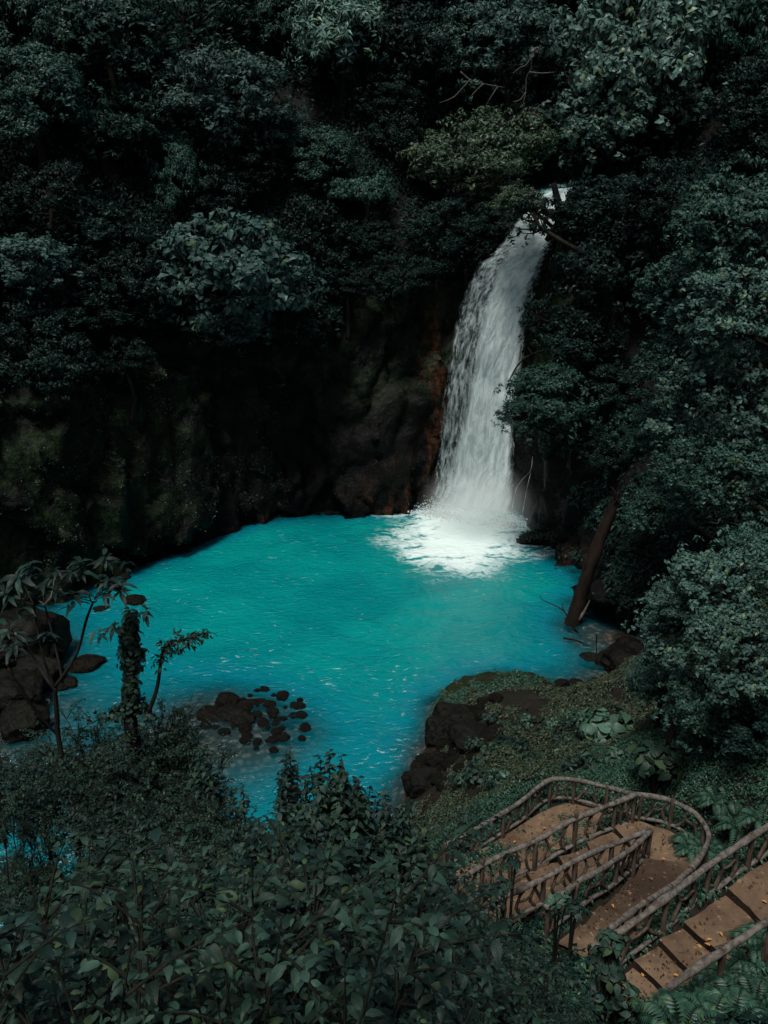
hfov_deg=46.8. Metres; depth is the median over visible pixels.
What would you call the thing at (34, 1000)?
broadleaf shrub
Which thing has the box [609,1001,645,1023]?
leafy plant
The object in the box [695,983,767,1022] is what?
fern
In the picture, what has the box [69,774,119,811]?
broadleaf shrub
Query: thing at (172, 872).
broadleaf shrub
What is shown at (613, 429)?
rainforest tree
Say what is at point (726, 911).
stairs
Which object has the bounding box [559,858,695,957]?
path
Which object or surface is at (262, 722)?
stone
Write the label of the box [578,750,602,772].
bank plant
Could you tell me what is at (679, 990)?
fern
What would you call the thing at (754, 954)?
fern
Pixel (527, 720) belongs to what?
bank plant
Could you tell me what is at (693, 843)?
fern
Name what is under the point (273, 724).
stone
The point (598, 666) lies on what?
rock
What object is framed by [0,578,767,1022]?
ground
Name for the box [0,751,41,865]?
broadleaf shrub
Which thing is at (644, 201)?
rainforest tree
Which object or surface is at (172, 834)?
broadleaf shrub
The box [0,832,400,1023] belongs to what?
broadleaf shrub
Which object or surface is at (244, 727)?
rock
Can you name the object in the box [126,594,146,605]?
rock
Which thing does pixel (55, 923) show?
broadleaf shrub
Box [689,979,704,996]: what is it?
fern
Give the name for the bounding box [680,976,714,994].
fern
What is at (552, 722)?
bank plant
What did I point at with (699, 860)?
log railing
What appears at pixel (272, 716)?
stone
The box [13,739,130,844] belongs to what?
broadleaf shrub
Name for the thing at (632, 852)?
log railing
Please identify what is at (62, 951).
broadleaf shrub
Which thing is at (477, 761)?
bank plant
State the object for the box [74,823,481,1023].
broadleaf shrub
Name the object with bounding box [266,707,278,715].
stone
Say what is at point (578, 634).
branch
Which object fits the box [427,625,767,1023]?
undergrowth
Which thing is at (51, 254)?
rainforest tree
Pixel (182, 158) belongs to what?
rainforest tree
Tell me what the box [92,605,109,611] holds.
rock
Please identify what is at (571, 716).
bank plant
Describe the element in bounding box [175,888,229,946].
broadleaf shrub
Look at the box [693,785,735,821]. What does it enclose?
fern
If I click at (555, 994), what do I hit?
broadleaf shrub
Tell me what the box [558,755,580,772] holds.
bank plant
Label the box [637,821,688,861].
path
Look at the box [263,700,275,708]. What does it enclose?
stone
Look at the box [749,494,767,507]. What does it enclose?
rainforest tree
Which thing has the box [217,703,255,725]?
rock
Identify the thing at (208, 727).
stone
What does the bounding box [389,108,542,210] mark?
rainforest tree
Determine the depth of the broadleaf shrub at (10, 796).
13.06 m
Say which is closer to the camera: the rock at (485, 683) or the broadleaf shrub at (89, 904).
the broadleaf shrub at (89, 904)
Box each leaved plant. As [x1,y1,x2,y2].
[573,705,637,745]
[626,739,685,793]
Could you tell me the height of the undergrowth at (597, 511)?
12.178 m
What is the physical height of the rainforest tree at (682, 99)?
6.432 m
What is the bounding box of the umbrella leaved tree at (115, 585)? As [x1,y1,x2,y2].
[0,548,138,855]
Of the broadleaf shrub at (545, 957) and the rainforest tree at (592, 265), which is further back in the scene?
the rainforest tree at (592, 265)
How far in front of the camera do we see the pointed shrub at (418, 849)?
8.58 m
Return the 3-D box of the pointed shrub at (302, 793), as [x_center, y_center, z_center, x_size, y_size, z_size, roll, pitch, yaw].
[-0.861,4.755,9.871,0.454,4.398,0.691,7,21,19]
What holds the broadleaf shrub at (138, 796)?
on the ground at (252, 764)
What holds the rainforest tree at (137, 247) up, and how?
on the cliff
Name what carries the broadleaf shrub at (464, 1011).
on the ground at (252, 764)
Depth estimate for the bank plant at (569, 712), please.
37.04 m
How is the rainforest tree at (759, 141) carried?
on the cliff
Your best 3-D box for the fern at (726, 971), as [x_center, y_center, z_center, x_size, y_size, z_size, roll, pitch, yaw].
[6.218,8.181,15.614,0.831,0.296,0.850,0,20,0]
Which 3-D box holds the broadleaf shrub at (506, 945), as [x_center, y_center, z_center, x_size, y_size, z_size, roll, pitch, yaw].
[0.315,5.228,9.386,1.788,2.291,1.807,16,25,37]
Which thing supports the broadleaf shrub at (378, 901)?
on the ground at (252, 764)
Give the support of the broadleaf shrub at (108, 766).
on the ground at (252, 764)
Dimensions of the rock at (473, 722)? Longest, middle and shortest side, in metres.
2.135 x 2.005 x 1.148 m
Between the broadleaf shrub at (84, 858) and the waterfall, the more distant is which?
the waterfall
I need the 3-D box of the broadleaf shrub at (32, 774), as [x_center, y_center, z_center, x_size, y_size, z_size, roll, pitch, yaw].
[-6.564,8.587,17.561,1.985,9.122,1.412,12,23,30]
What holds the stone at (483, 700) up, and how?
on the ground at (252, 764)
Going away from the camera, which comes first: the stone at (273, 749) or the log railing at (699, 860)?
the log railing at (699, 860)
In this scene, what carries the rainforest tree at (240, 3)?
on the cliff
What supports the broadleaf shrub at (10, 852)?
on the ground at (252, 764)
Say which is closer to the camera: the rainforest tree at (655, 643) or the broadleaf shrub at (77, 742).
the broadleaf shrub at (77, 742)
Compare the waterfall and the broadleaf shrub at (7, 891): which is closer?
the broadleaf shrub at (7, 891)
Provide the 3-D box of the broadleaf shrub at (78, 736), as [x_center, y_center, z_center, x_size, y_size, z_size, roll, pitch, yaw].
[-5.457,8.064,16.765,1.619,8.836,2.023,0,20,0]
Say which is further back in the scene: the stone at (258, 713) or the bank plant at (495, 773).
the stone at (258, 713)
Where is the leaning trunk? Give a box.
[541,182,574,256]
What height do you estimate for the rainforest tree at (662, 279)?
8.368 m
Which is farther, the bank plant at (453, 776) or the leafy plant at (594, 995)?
the bank plant at (453, 776)
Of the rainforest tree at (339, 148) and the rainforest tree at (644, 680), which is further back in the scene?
the rainforest tree at (339, 148)
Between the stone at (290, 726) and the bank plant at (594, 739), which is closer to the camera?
the bank plant at (594, 739)
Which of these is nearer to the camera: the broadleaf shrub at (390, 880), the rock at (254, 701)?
the broadleaf shrub at (390, 880)
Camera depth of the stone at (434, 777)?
37.80 m
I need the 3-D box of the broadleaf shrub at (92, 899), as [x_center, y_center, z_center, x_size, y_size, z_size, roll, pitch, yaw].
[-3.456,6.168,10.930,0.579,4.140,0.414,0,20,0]
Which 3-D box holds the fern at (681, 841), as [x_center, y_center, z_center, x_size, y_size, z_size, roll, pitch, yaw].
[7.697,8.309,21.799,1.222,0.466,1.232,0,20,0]
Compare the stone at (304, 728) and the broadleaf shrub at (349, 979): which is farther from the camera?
the stone at (304, 728)
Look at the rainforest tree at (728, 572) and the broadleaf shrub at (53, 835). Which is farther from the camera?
the rainforest tree at (728, 572)
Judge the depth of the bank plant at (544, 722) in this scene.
37.80 m
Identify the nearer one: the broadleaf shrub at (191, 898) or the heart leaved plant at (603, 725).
the broadleaf shrub at (191, 898)
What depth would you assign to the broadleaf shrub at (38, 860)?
14.53 m
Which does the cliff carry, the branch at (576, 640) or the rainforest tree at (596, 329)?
the rainforest tree at (596, 329)
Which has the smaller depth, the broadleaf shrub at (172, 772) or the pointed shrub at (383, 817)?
the pointed shrub at (383, 817)
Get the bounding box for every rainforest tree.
[0,0,39,37]
[0,0,90,105]
[0,37,109,181]
[0,121,30,178]
[0,158,9,188]
[0,159,105,238]
[0,187,19,229]
[0,231,88,317]
[0,285,79,360]
[8,332,111,409]
[26,0,201,116]
[32,0,104,28]
[38,288,135,346]
[40,196,155,263]
[63,245,141,305]
[65,244,171,323]
[70,201,157,272]
[78,81,189,176]
[89,333,157,423]
[104,277,187,341]
[120,0,254,87]
[136,41,316,169]
[143,125,209,221]
[144,205,329,345]
[171,291,277,356]
[179,159,259,223]
[180,0,290,31]
[188,154,258,219]
[212,140,290,203]
[238,108,313,167]
[238,254,314,311]
[239,0,273,35]
[247,0,335,72]
[263,290,344,355]
[265,192,359,274]
[281,0,405,110]
[284,122,368,204]
[286,203,345,242]
[296,241,365,302]
[319,267,373,342]
[322,169,398,233]
[341,218,395,264]
[343,70,426,125]
[347,0,454,93]
[350,220,405,258]
[357,107,428,169]
[361,251,435,308]
[370,0,450,22]
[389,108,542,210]
[396,196,489,270]
[397,236,468,293]
[399,6,488,112]
[429,0,592,122]
[430,0,505,20]
[436,228,498,290]
[453,170,528,199]
[456,100,564,178]
[470,201,519,253]
[484,182,552,227]
[492,401,568,445]
[493,357,622,448]
[501,188,582,253]
[502,0,553,9]
[516,293,570,347]
[520,0,732,183]
[524,0,588,16]
[525,57,675,187]
[530,301,629,446]
[549,171,638,242]
[550,220,691,329]
[573,429,638,482]
[575,362,659,418]
[599,403,653,458]
[604,577,647,633]
[606,156,729,245]
[611,402,738,482]
[614,475,714,540]
[614,526,663,564]
[621,585,736,745]
[621,646,698,728]
[628,317,755,407]
[630,238,765,346]
[633,76,712,153]
[636,337,767,485]
[644,573,767,669]
[645,422,767,515]
[646,528,767,737]
[650,657,766,758]
[651,0,735,64]
[660,149,767,297]
[660,249,767,392]
[660,593,767,756]
[674,429,767,520]
[690,0,767,90]
[694,53,767,150]
[704,693,767,765]
[705,515,767,601]
[714,91,767,149]
[715,137,766,181]
[734,0,767,38]
[738,124,767,178]
[739,140,767,184]
[742,49,767,105]
[749,109,767,131]
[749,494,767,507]
[752,351,767,376]
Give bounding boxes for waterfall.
[408,187,571,530]
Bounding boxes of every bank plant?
[448,768,469,785]
[459,764,485,786]
[462,758,480,775]
[464,736,486,752]
[470,756,482,766]
[478,711,498,725]
[480,742,502,754]
[482,772,502,789]
[486,771,505,783]
[489,767,510,784]
[492,740,507,748]
[495,719,518,728]
[495,732,519,743]
[505,708,541,733]
[509,735,530,752]
[509,737,529,752]
[518,713,533,729]
[519,749,541,761]
[535,721,545,735]
[545,715,561,731]
[547,752,560,763]
[548,740,566,751]
[551,720,571,741]
[558,708,579,724]
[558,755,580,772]
[561,749,589,769]
[562,706,584,719]
[565,718,580,729]
[567,731,583,743]
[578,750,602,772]
[579,714,597,723]
[586,737,599,744]
[603,746,623,763]
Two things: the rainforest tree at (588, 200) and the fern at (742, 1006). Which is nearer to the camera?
the fern at (742, 1006)
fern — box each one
[628,987,725,1023]
[632,992,686,1023]
[646,988,690,1013]
[667,831,714,861]
[671,993,749,1023]
[673,988,703,996]
[674,980,710,1002]
[677,831,699,843]
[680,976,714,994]
[682,838,723,856]
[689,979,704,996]
[691,965,733,988]
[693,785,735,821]
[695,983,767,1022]
[697,837,728,857]
[703,995,761,1017]
[705,965,743,982]
[709,972,766,1007]
[711,813,747,845]
[711,838,730,857]
[713,786,744,813]
[713,959,744,981]
[714,942,767,981]
[722,928,766,964]
[726,954,750,975]
[726,973,759,993]
[729,922,765,950]
[729,971,767,1002]
[730,996,762,1009]
[736,804,767,828]
[743,920,766,946]
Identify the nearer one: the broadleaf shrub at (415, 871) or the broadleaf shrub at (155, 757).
the broadleaf shrub at (415, 871)
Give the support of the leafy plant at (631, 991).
on the ground at (252, 764)
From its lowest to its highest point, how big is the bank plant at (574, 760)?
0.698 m
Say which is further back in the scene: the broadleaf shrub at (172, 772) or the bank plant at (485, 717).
the bank plant at (485, 717)
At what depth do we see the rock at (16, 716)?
42.76 m
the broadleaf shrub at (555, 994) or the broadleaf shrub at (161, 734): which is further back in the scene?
the broadleaf shrub at (161, 734)
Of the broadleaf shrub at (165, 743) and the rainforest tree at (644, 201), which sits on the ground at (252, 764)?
the broadleaf shrub at (165, 743)
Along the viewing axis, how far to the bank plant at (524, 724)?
39.69 m
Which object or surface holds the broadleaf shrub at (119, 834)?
on the ground at (252, 764)
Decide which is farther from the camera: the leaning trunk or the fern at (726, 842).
the leaning trunk
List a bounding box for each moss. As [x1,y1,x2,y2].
[0,258,672,628]
[0,334,311,600]
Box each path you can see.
[454,803,629,901]
[480,820,642,923]
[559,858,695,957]
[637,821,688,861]
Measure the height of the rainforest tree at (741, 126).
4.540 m
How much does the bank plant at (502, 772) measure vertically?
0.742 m
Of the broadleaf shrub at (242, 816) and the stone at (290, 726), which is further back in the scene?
the stone at (290, 726)
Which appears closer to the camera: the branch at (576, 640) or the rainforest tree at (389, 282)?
the branch at (576, 640)
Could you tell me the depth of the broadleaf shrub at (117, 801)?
14.10 m
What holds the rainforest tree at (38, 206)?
on the cliff
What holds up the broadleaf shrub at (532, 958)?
on the ground at (252, 764)
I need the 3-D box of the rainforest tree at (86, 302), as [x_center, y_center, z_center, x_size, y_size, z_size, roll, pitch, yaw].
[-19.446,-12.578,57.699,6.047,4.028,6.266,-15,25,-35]
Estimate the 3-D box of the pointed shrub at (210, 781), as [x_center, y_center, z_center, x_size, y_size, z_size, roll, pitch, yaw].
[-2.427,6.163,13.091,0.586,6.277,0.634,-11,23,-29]
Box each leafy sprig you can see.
[502,852,521,931]
[544,890,570,966]
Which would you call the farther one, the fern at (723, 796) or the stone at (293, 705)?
the stone at (293, 705)
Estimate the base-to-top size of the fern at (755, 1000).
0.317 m
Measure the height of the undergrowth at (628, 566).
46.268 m
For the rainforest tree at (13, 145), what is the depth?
59.23 m
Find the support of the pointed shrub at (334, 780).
on the ground at (252, 764)
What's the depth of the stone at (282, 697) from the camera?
46.16 m
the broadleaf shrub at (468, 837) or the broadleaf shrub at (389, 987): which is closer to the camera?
the broadleaf shrub at (389, 987)
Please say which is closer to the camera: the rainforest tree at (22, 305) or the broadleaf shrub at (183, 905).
the broadleaf shrub at (183, 905)
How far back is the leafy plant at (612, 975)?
12.46 m
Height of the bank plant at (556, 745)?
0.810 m
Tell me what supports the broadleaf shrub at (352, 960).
on the ground at (252, 764)
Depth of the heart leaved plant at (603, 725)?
32.16 m
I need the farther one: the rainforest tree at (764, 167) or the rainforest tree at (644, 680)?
the rainforest tree at (764, 167)
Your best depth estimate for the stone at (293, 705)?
45.56 m
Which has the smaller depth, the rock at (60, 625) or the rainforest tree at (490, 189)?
the rock at (60, 625)
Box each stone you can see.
[119,572,130,580]
[201,722,211,730]
[210,724,220,729]
[217,728,229,735]
[231,725,237,729]
[239,736,250,744]
[241,731,253,738]
[245,520,252,525]
[252,710,262,717]
[252,738,261,746]
[257,717,268,727]
[260,686,269,691]
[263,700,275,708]
[265,736,278,745]
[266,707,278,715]
[268,713,276,719]
[268,746,278,753]
[269,721,280,728]
[271,727,283,736]
[275,699,284,704]
[276,690,288,697]
[276,695,286,700]
[278,732,289,742]
[285,714,292,722]
[287,723,294,729]
[289,701,298,710]
[289,716,297,720]
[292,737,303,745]
[295,710,307,719]
[296,702,305,708]
[298,735,305,741]
[299,723,311,733]
[325,510,335,515]
[430,773,442,783]
[434,776,447,790]
[435,739,449,749]
[442,760,452,770]
[448,740,455,748]
[453,763,463,771]
[467,753,476,761]
[473,703,484,709]
[474,709,486,720]
[476,697,488,706]
[489,692,502,703]
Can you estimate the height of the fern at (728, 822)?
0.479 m
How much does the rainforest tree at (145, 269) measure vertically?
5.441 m
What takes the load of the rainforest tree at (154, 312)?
on the cliff
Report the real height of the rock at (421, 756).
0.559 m
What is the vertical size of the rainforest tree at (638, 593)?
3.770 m
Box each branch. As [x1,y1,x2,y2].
[440,71,503,105]
[509,347,549,380]
[513,47,553,122]
[540,596,577,633]
[563,637,589,645]
[564,615,581,635]
[578,593,592,620]
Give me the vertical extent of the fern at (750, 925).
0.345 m
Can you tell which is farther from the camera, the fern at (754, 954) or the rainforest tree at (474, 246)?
the rainforest tree at (474, 246)
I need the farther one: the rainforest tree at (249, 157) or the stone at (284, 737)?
the rainforest tree at (249, 157)
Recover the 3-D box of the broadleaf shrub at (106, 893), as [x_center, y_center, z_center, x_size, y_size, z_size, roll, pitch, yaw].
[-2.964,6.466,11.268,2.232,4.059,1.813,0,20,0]
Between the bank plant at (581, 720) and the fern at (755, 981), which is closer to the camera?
the fern at (755, 981)
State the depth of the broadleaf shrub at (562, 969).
7.91 m
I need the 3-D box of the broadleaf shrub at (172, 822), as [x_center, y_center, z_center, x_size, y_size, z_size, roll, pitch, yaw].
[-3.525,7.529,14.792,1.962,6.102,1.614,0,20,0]
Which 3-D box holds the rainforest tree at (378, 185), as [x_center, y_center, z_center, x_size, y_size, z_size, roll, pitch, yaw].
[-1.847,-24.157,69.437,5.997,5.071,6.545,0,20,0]
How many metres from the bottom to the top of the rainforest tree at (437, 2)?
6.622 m
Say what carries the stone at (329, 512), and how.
in the water
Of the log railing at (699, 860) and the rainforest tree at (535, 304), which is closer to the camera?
the log railing at (699, 860)
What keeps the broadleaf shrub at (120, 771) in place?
on the ground at (252, 764)
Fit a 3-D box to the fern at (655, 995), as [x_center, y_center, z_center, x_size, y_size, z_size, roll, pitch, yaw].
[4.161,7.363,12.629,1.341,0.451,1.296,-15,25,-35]
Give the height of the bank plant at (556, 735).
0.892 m
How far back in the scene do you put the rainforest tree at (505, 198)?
62.74 m
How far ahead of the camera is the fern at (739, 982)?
13.90 m
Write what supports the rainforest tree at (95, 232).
on the cliff
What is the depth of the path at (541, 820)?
24.29 m
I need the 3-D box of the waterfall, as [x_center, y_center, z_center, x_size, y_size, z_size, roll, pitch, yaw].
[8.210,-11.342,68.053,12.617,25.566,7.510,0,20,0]
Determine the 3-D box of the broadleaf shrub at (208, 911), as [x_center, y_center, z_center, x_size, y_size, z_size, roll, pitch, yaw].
[-1.678,3.851,6.252,1.568,2.267,1.848,0,20,0]
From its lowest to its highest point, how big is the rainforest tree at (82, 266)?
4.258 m
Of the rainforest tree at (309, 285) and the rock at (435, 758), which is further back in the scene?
the rainforest tree at (309, 285)
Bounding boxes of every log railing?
[442,776,637,868]
[453,792,637,901]
[498,827,649,922]
[542,828,653,943]
[590,823,767,964]
[607,792,710,947]
[661,916,767,994]
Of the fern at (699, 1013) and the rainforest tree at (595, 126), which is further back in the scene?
the rainforest tree at (595, 126)
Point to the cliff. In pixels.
(378, 434)
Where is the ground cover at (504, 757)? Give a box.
[410,592,767,860]
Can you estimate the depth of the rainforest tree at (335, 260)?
67.09 m
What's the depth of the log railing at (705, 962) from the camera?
15.04 m
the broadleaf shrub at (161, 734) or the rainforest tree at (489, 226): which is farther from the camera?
the rainforest tree at (489, 226)
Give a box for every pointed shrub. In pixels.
[182,749,230,842]
[222,820,281,911]
[223,783,266,862]
[237,799,297,861]
[238,821,291,867]
[267,744,323,824]
[279,810,325,880]
[282,775,312,828]
[285,809,311,875]
[291,780,356,872]
[291,800,370,903]
[300,749,365,837]
[316,783,377,906]
[332,771,381,861]
[364,787,421,933]
[368,807,437,938]
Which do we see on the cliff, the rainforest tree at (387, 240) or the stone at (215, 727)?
the rainforest tree at (387, 240)
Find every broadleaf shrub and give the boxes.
[0,734,64,863]
[0,738,43,850]
[0,743,76,869]
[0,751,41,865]
[0,761,38,904]
[0,806,16,915]
[0,826,287,1023]
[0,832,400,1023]
[0,834,40,875]
[0,844,41,914]
[0,851,43,882]
[0,854,51,918]
[0,878,41,925]
[0,885,27,923]
[0,889,67,1023]
[0,896,127,1023]
[0,921,160,1023]
[0,941,59,988]
[1,863,59,911]
[3,789,41,856]
[3,837,51,885]
[4,914,122,978]
[4,963,130,1023]
[7,810,31,873]
[10,874,152,969]
[10,881,83,1015]
[12,843,70,906]
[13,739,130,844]
[14,723,94,855]
[15,805,79,868]
[18,709,113,806]
[20,708,145,855]
[23,879,63,927]
[23,896,76,1013]
[23,911,175,983]
[24,698,162,787]
[24,847,63,877]
[24,848,76,922]
[24,917,299,1023]
[35,885,236,1012]
[37,798,106,875]
[37,868,236,1008]
[40,753,180,839]
[40,851,124,948]
[41,867,192,939]
[42,862,317,1023]
[47,845,91,887]
[47,863,76,906]
[51,834,195,945]
[54,754,194,842]
[55,774,165,867]
[62,848,163,906]
[63,722,165,807]
[63,874,103,926]
[66,730,155,814]
[66,801,166,884]
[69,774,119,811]
[70,857,115,899]
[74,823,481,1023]
[76,777,200,848]
[77,831,346,1023]
[86,700,170,799]
[93,867,226,941]
[93,889,155,945]
[97,793,176,883]
[97,821,188,878]
[98,776,201,890]
[103,701,198,771]
[111,726,200,810]
[113,806,229,906]
[113,864,379,972]
[115,718,208,784]
[115,835,506,995]
[116,689,207,777]
[119,821,394,1022]
[121,859,193,925]
[122,868,225,972]
[125,891,265,958]
[129,973,224,1023]
[134,832,220,925]
[136,715,215,817]
[136,806,276,901]
[138,707,237,798]
[139,966,550,1023]
[143,767,199,841]
[145,741,252,851]
[145,817,210,912]
[145,863,288,1023]
[146,779,234,902]
[150,789,252,850]
[151,766,227,832]
[151,798,192,856]
[152,856,239,944]
[153,772,261,861]
[160,892,431,1023]
[170,792,255,875]
[174,823,253,900]
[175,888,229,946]
[186,815,531,1023]
[188,823,269,920]
[211,885,440,925]
[218,844,411,977]
[239,860,507,1023]
[246,837,512,1023]
[263,866,441,1012]
[270,821,430,1002]
[270,902,408,1023]
[298,832,491,1013]
[345,887,541,1022]
[374,791,514,939]
[374,885,518,995]
[375,880,509,962]
[375,957,496,1023]
[384,901,463,964]
[407,906,532,1015]
[443,887,565,1001]
[444,983,536,1023]
[447,961,526,1023]
[452,915,561,1023]
[456,921,579,1023]
[463,903,525,965]
[476,1006,505,1023]
[481,902,541,957]
[481,919,549,991]
[487,943,579,1023]
[493,918,557,976]
[507,973,579,1023]
[517,1000,592,1023]
[520,1003,546,1023]
[523,960,592,1021]
[532,993,609,1023]
[555,985,593,1023]
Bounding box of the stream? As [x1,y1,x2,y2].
[538,182,566,194]
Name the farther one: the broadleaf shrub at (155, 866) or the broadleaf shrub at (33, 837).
the broadleaf shrub at (33, 837)
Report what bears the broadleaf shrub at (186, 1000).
on the ground at (252, 764)
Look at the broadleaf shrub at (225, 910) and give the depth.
8.37 m
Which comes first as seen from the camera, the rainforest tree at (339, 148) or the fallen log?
the fallen log
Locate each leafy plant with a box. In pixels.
[490,873,512,930]
[563,899,585,959]
[579,977,621,1023]
[589,945,626,1023]
[595,929,628,994]
[603,980,644,1023]
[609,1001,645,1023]
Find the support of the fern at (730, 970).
on the ground at (252, 764)
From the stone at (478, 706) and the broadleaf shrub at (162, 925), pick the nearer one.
the broadleaf shrub at (162, 925)
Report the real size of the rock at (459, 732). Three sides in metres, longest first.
2.823 x 1.789 x 0.974 m
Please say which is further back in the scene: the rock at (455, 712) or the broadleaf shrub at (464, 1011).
the rock at (455, 712)
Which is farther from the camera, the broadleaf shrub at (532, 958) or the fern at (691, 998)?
the fern at (691, 998)
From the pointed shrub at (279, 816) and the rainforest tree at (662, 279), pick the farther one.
the rainforest tree at (662, 279)
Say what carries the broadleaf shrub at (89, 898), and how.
on the ground at (252, 764)
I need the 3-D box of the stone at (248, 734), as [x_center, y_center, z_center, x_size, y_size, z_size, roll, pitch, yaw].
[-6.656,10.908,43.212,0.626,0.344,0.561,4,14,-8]
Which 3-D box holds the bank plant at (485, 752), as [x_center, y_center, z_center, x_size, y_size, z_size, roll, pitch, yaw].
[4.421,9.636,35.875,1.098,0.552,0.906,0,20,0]
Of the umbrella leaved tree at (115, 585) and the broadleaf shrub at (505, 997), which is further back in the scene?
the umbrella leaved tree at (115, 585)
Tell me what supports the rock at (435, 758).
on the ground at (252, 764)
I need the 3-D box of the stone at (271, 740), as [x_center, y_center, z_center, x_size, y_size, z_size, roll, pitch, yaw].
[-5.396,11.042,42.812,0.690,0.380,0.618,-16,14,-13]
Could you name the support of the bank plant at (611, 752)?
on the ground at (252, 764)
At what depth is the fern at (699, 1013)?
12.22 m
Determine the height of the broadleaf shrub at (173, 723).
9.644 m
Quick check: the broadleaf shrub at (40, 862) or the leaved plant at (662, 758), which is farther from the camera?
the leaved plant at (662, 758)
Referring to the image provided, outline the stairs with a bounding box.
[621,861,767,1003]
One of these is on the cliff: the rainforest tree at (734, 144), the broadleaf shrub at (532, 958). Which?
the rainforest tree at (734, 144)
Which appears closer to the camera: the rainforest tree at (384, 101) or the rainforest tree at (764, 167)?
the rainforest tree at (764, 167)
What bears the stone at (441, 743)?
on the ground at (252, 764)
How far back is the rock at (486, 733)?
38.55 m
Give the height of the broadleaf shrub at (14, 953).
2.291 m
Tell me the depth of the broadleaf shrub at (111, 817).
13.35 m
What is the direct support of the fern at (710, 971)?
on the ground at (252, 764)
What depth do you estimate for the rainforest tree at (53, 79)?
57.77 m
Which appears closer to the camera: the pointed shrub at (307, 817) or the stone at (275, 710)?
the pointed shrub at (307, 817)
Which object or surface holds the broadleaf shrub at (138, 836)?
on the ground at (252, 764)
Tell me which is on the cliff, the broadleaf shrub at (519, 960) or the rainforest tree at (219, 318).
the rainforest tree at (219, 318)
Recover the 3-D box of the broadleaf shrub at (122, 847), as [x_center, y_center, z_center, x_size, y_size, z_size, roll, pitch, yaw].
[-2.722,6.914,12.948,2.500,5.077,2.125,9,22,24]
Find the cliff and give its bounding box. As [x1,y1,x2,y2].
[0,0,767,639]
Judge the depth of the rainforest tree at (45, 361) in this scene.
53.40 m
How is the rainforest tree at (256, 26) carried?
on the cliff
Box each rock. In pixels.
[0,606,71,669]
[0,668,45,713]
[0,700,50,744]
[11,653,64,690]
[57,675,77,694]
[64,654,106,674]
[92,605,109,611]
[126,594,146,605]
[195,705,218,722]
[214,691,239,706]
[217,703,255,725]
[238,698,274,709]
[238,703,254,712]
[238,722,252,732]
[401,764,441,798]
[410,759,426,768]
[415,753,429,759]
[423,751,447,766]
[424,716,454,746]
[429,668,554,716]
[432,701,477,720]
[446,719,486,739]
[448,721,484,751]
[478,724,504,748]
[553,678,568,687]
[568,678,583,685]
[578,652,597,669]
[595,649,605,670]
[599,636,648,673]
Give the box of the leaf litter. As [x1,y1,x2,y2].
[479,806,763,997]
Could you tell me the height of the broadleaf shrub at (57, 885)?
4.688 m
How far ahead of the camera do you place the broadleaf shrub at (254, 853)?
8.10 m
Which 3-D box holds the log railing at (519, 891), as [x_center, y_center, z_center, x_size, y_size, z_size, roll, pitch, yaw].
[4.503,8.714,20.912,4.257,1.692,0.254,-9,22,-23]
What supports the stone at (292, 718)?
in the water
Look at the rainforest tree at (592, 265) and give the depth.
56.35 m
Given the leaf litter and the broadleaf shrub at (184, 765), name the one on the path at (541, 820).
the leaf litter
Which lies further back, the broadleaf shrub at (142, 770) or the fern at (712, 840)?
the fern at (712, 840)
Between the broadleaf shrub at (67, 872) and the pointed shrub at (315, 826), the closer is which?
the pointed shrub at (315, 826)
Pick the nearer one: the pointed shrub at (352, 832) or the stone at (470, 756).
the pointed shrub at (352, 832)
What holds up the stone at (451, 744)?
on the ground at (252, 764)
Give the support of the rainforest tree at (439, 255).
on the cliff
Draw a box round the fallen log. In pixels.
[563,486,631,631]
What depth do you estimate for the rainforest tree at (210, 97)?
65.56 m
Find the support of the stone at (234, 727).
on the ground at (252, 764)
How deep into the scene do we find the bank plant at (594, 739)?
31.86 m
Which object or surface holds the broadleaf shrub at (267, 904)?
on the ground at (252, 764)
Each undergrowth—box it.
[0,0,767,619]
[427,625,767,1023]
[520,392,740,638]
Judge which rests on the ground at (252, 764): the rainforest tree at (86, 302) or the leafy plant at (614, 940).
the leafy plant at (614, 940)
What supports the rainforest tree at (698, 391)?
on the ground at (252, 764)
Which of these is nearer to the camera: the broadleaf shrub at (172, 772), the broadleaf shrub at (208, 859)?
the broadleaf shrub at (208, 859)
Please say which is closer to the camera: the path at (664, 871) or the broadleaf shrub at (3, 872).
the broadleaf shrub at (3, 872)
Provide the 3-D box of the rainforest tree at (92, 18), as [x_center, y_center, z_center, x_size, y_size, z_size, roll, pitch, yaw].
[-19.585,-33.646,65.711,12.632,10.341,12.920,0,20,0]
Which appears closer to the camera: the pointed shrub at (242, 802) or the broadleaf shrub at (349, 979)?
the broadleaf shrub at (349, 979)
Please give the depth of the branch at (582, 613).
53.78 m
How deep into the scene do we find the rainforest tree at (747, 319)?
30.86 m
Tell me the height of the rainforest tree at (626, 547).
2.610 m
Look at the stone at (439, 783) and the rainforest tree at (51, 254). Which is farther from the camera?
the rainforest tree at (51, 254)
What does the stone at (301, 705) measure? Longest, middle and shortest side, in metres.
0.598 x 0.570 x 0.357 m
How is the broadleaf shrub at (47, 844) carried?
on the ground at (252, 764)
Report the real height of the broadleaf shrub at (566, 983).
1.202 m
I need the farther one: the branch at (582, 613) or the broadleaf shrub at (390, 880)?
the branch at (582, 613)
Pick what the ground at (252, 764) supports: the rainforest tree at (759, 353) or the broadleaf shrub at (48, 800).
the broadleaf shrub at (48, 800)
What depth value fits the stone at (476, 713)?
42.66 m
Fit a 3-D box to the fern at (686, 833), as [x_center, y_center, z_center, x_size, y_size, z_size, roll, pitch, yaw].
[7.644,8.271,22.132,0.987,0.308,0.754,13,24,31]
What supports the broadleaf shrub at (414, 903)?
on the ground at (252, 764)
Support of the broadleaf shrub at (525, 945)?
on the ground at (252, 764)
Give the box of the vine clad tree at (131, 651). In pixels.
[89,604,216,782]

